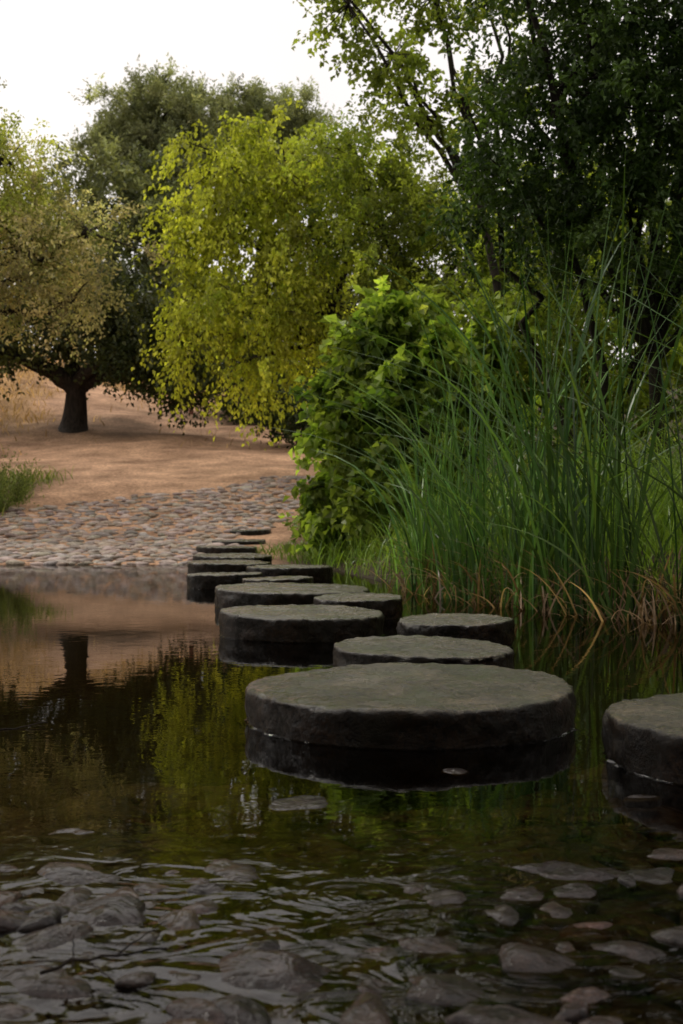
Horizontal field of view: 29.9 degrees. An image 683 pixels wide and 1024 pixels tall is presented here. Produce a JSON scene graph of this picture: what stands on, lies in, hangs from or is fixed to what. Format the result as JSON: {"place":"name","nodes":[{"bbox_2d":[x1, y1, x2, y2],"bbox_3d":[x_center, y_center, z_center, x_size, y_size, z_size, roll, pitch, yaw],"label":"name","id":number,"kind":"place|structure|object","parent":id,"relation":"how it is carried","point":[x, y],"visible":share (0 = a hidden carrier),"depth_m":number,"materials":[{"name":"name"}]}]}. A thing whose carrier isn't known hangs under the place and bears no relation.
{"place":"outdoors","nodes":[
{"label":"outdoors","id":0,"kind":"place"},
{"bbox_2d":[0,476,314,564],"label":"cobblestone path","id":1,"kind":"structure","parent":0,"point":[106,552],"depth_m":21.18,"materials":[{"name":"grey stone"}]},
{"bbox_2d":[0,0,676,364],"label":"sky","id":2,"kind":"structure","parent":0,"point":[48,48],"materials":[{"name":"white"}]},
{"bbox_2d":[0,564,682,1023],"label":"water","id":3,"kind":"structure","parent":0,"point":[144,754],"depth_m":3.29,"materials":[{"name":"black liquid"}]},
{"bbox_2d":[0,722,47,729],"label":"fallen twig","id":4,"kind":"object","parent":3,"relation":"on","point":[23,726],"visible":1,"depth_m":4.57,"materials":[{"name":"brown wood"}]},
{"bbox_2d":[0,351,682,620],"bbox_3d":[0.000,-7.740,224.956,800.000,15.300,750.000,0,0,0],"label":"ground","id":5,"kind":"structure","parent":0,"point":[124,454],"depth_m":29.33,"materials":[{"name":"brown soil"}]},
{"bbox_2d":[0,445,43,512],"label":"broom shrub","id":6,"kind":"object","parent":5,"relation":"on","point":[17,491],"visible":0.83,"depth_m":22.41,"materials":[{"name":"green plant"}]},
{"bbox_2d":[0,461,73,515],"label":"verge grass","id":7,"kind":"structure","parent":5,"relation":"on","point":[47,477],"depth_m":25.08,"materials":[{"name":"green plant"}]},
{"bbox_2d":[0,107,88,248],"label":"birch tree","id":8,"kind":"object","parent":5,"relation":"on","point":[23,169],"visible":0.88,"depth_m":24.30,"materials":[{"name":"green plant"}]},
{"bbox_2d":[0,77,172,368],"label":"flowering tree","id":9,"kind":"object","parent":5,"relation":"on","point":[26,259],"visible":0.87,"depth_m":25.08,"materials":[{"name":"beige plant"}]},
{"bbox_2d":[0,227,253,435],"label":"oak tree","id":10,"kind":"object","parent":5,"relation":"on","point":[118,347],"visible":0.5,"depth_m":33.66,"materials":[{"name":"green plant"}]},
{"bbox_2d":[63,52,238,202],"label":"stone pine","id":11,"kind":"object","parent":5,"relation":"on","point":[149,99],"visible":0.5,"depth_m":69.94,"materials":[{"name":"green plant"}]},
{"bbox_2d":[186,572,262,589],"bbox_3d":[-1.125,0.901,12.312,0.742,0.644,0.750,0,0,0],"label":"stepping stone","id":12,"kind":"object","parent":5,"relation":"on","point":[208,581],"visible":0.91,"depth_m":11.99,"materials":[{"name":"stone"}]},
{"bbox_2d":[196,545,257,553],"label":"stepping stone","id":13,"kind":"object","parent":5,"relation":"on","point":[225,549],"visible":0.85,"depth_m":17.67,"materials":[{"name":"grey stone"}]},
{"bbox_2d":[187,559,270,573],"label":"stepping stone","id":14,"kind":"object","parent":5,"relation":"on","point":[213,566],"visible":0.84,"depth_m":14.24,"materials":[{"name":"stone"}]},
{"bbox_2d":[192,553,271,564],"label":"stepping stone","id":15,"kind":"object","parent":5,"relation":"on","point":[243,556],"visible":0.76,"depth_m":16.02,"materials":[{"name":"stone"}]},
{"bbox_2d":[212,539,265,545],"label":"stepping stone","id":16,"kind":"object","parent":5,"relation":"on","point":[246,542],"visible":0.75,"depth_m":19.12,"materials":[{"name":"grey stone"}]},
{"bbox_2d":[230,529,270,535],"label":"stepping stone","id":17,"kind":"object","parent":5,"relation":"on","point":[252,532],"visible":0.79,"depth_m":20.50,"materials":[{"name":"grey stone"}]},
{"bbox_2d":[0,350,542,453],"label":"dry grass","id":18,"kind":"structure","parent":5,"relation":"on","point":[31,389],"depth_m":38.82,"materials":[{"name":"beige plant"}]},
{"bbox_2d":[200,71,351,281],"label":"stone pine","id":19,"kind":"object","parent":5,"relation":"on","point":[253,96],"visible":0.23,"depth_m":73.06,"materials":[{"name":"green plant"}]},
{"bbox_2d":[241,575,313,583],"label":"stepping stone","id":20,"kind":"object","parent":5,"relation":"on","point":[293,579],"visible":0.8,"depth_m":11.22,"materials":[{"name":"stone"}]},
{"bbox_2d":[130,98,434,450],"bbox_3d":[-1.187,-4.779,26.736,6.577,7.722,4.786,0,0,0],"label":"mulberry tree","id":21,"kind":"object","parent":5,"relation":"on","point":[210,297],"visible":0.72,"depth_m":26.30,"materials":[{"name":"green plant"}]},
{"bbox_2d":[199,265,373,451],"bbox_3d":[-2.004,-3.758,36.617,11.060,6.716,8.224,0,0,40],"label":"evergreen shrub","id":22,"kind":"object","parent":5,"relation":"on","point":[293,419],"visible":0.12,"depth_m":32.73,"materials":[{"name":"green plant"}]},
{"bbox_2d":[246,564,333,580],"bbox_3d":[-0.548,0.890,13.608,0.932,0.650,0.955,0,0,0],"label":"stepping stone","id":23,"kind":"object","parent":5,"relation":"on","point":[320,572],"visible":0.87,"depth_m":13.24,"materials":[{"name":"stone"}]},
{"bbox_2d":[214,582,370,607],"bbox_3d":[-0.385,0.909,10.101,1.241,0.655,1.196,0,0,0],"label":"stepping stone","id":24,"kind":"object","parent":5,"relation":"on","point":[254,594],"visible":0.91,"depth_m":9.73,"materials":[{"name":"stone"}]},
{"bbox_2d":[218,604,384,642],"bbox_3d":[-0.243,0.922,7.880,1.025,0.656,1.063,0,0,0],"label":"stepping stone","id":25,"kind":"object","parent":5,"relation":"on","point":[294,623],"visible":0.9,"depth_m":7.49,"materials":[{"name":"stone"}]},
{"bbox_2d":[0,127,666,363],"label":"background trees","id":26,"kind":"object","parent":5,"relation":"on","point":[131,184],"visible":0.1,"depth_m":58.34,"materials":[{"name":"green plant"}]},
{"bbox_2d":[313,592,403,620],"bbox_3d":[0.116,0.915,9.050,0.649,0.657,0.678,0,0,0],"label":"stepping stone","id":27,"kind":"object","parent":5,"relation":"on","point":[389,606],"visible":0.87,"depth_m":8.85,"materials":[{"name":"stone"}]},
{"bbox_2d":[244,662,577,750],"bbox_3d":[0.250,0.946,4.731,1.221,0.649,1.189,0,0,0],"label":"stepping stone","id":28,"kind":"object","parent":5,"relation":"on","point":[407,706],"visible":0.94,"depth_m":4.36,"materials":[{"name":"stone"}]},
{"bbox_2d":[277,275,556,562],"bbox_3d":[0.992,-1.076,16.417,3.670,4.128,2.789,0,0,0],"label":"grapevine bush","id":29,"kind":"object","parent":5,"relation":"on","point":[388,314],"visible":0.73,"depth_m":16.26,"materials":[{"name":"green plant"}]},
{"bbox_2d":[333,635,514,668],"bbox_3d":[0.384,0.937,6.010,0.867,0.651,0.832,0,0,0],"label":"stepping stone","id":30,"kind":"object","parent":5,"relation":"on","point":[421,649],"visible":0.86,"depth_m":5.84,"materials":[{"name":"stone"}]},
{"bbox_2d":[291,0,567,484],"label":"poplar tree","id":31,"kind":"object","parent":5,"relation":"on","point":[427,125],"visible":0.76,"depth_m":17.45,"materials":[{"name":"green plant"}]},
{"bbox_2d":[396,613,514,646],"bbox_3d":[0.648,0.926,7.281,0.678,0.656,0.652,0,0,0],"label":"stepping stone","id":32,"kind":"object","parent":5,"relation":"on","point":[497,629],"visible":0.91,"depth_m":7.09,"materials":[{"name":"stone"}]},
{"bbox_2d":[255,375,682,619],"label":"bank grass","id":33,"kind":"structure","parent":5,"relation":"on","point":[659,512],"depth_m":11.82,"materials":[{"name":"green plant"}]},
{"bbox_2d":[263,88,682,464],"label":"elm tree","id":34,"kind":"object","parent":5,"relation":"on","point":[411,201],"visible":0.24,"depth_m":24.97,"materials":[{"name":"green plant"}]},
{"bbox_2d":[414,149,682,509],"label":"willow shrub","id":35,"kind":"object","parent":5,"relation":"on","point":[479,301],"visible":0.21,"depth_m":17.12,"materials":[{"name":"green plant"}]},
{"bbox_2d":[417,0,682,534],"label":"alder tree","id":36,"kind":"object","parent":5,"relation":"on","point":[607,98],"visible":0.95,"depth_m":13.39,"materials":[{"name":"green plant"}]},
{"bbox_2d":[601,693,682,785],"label":"stepping stone","id":37,"kind":"object","parent":5,"relation":"on","point":[642,738],"visible":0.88,"depth_m":3.82,"materials":[{"name":"stone"}]},
{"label":"pond bed pebbles","id":38,"kind":"object","parent":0,"visible":0},
{"bbox_2d":[0,848,682,1023],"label":"river rocks","id":39,"kind":"object","parent":38,"relation":"on","point":[265,964],"visible":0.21,"depth_m":2.27,"materials":[{"name":"grey stone"}]},
{"bbox_2d":[39,920,166,983],"bbox_3d":[-0.399,0.746,2.190,0.174,0.043,0.224,0,0,22],"label":"fallen twig","id":40,"kind":"object","parent":39,"relation":"on","point":[63,964],"visible":1,"depth_m":2.17,"materials":[{"name":"brown wood"}]},
{"bbox_2d":[49,768,655,834],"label":"flat river rocks","id":41,"kind":"object","parent":39,"relation":"on","point":[302,802],"visible":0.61,"depth_m":3.42,"materials":[{"name":"grey stone"}]}
]}

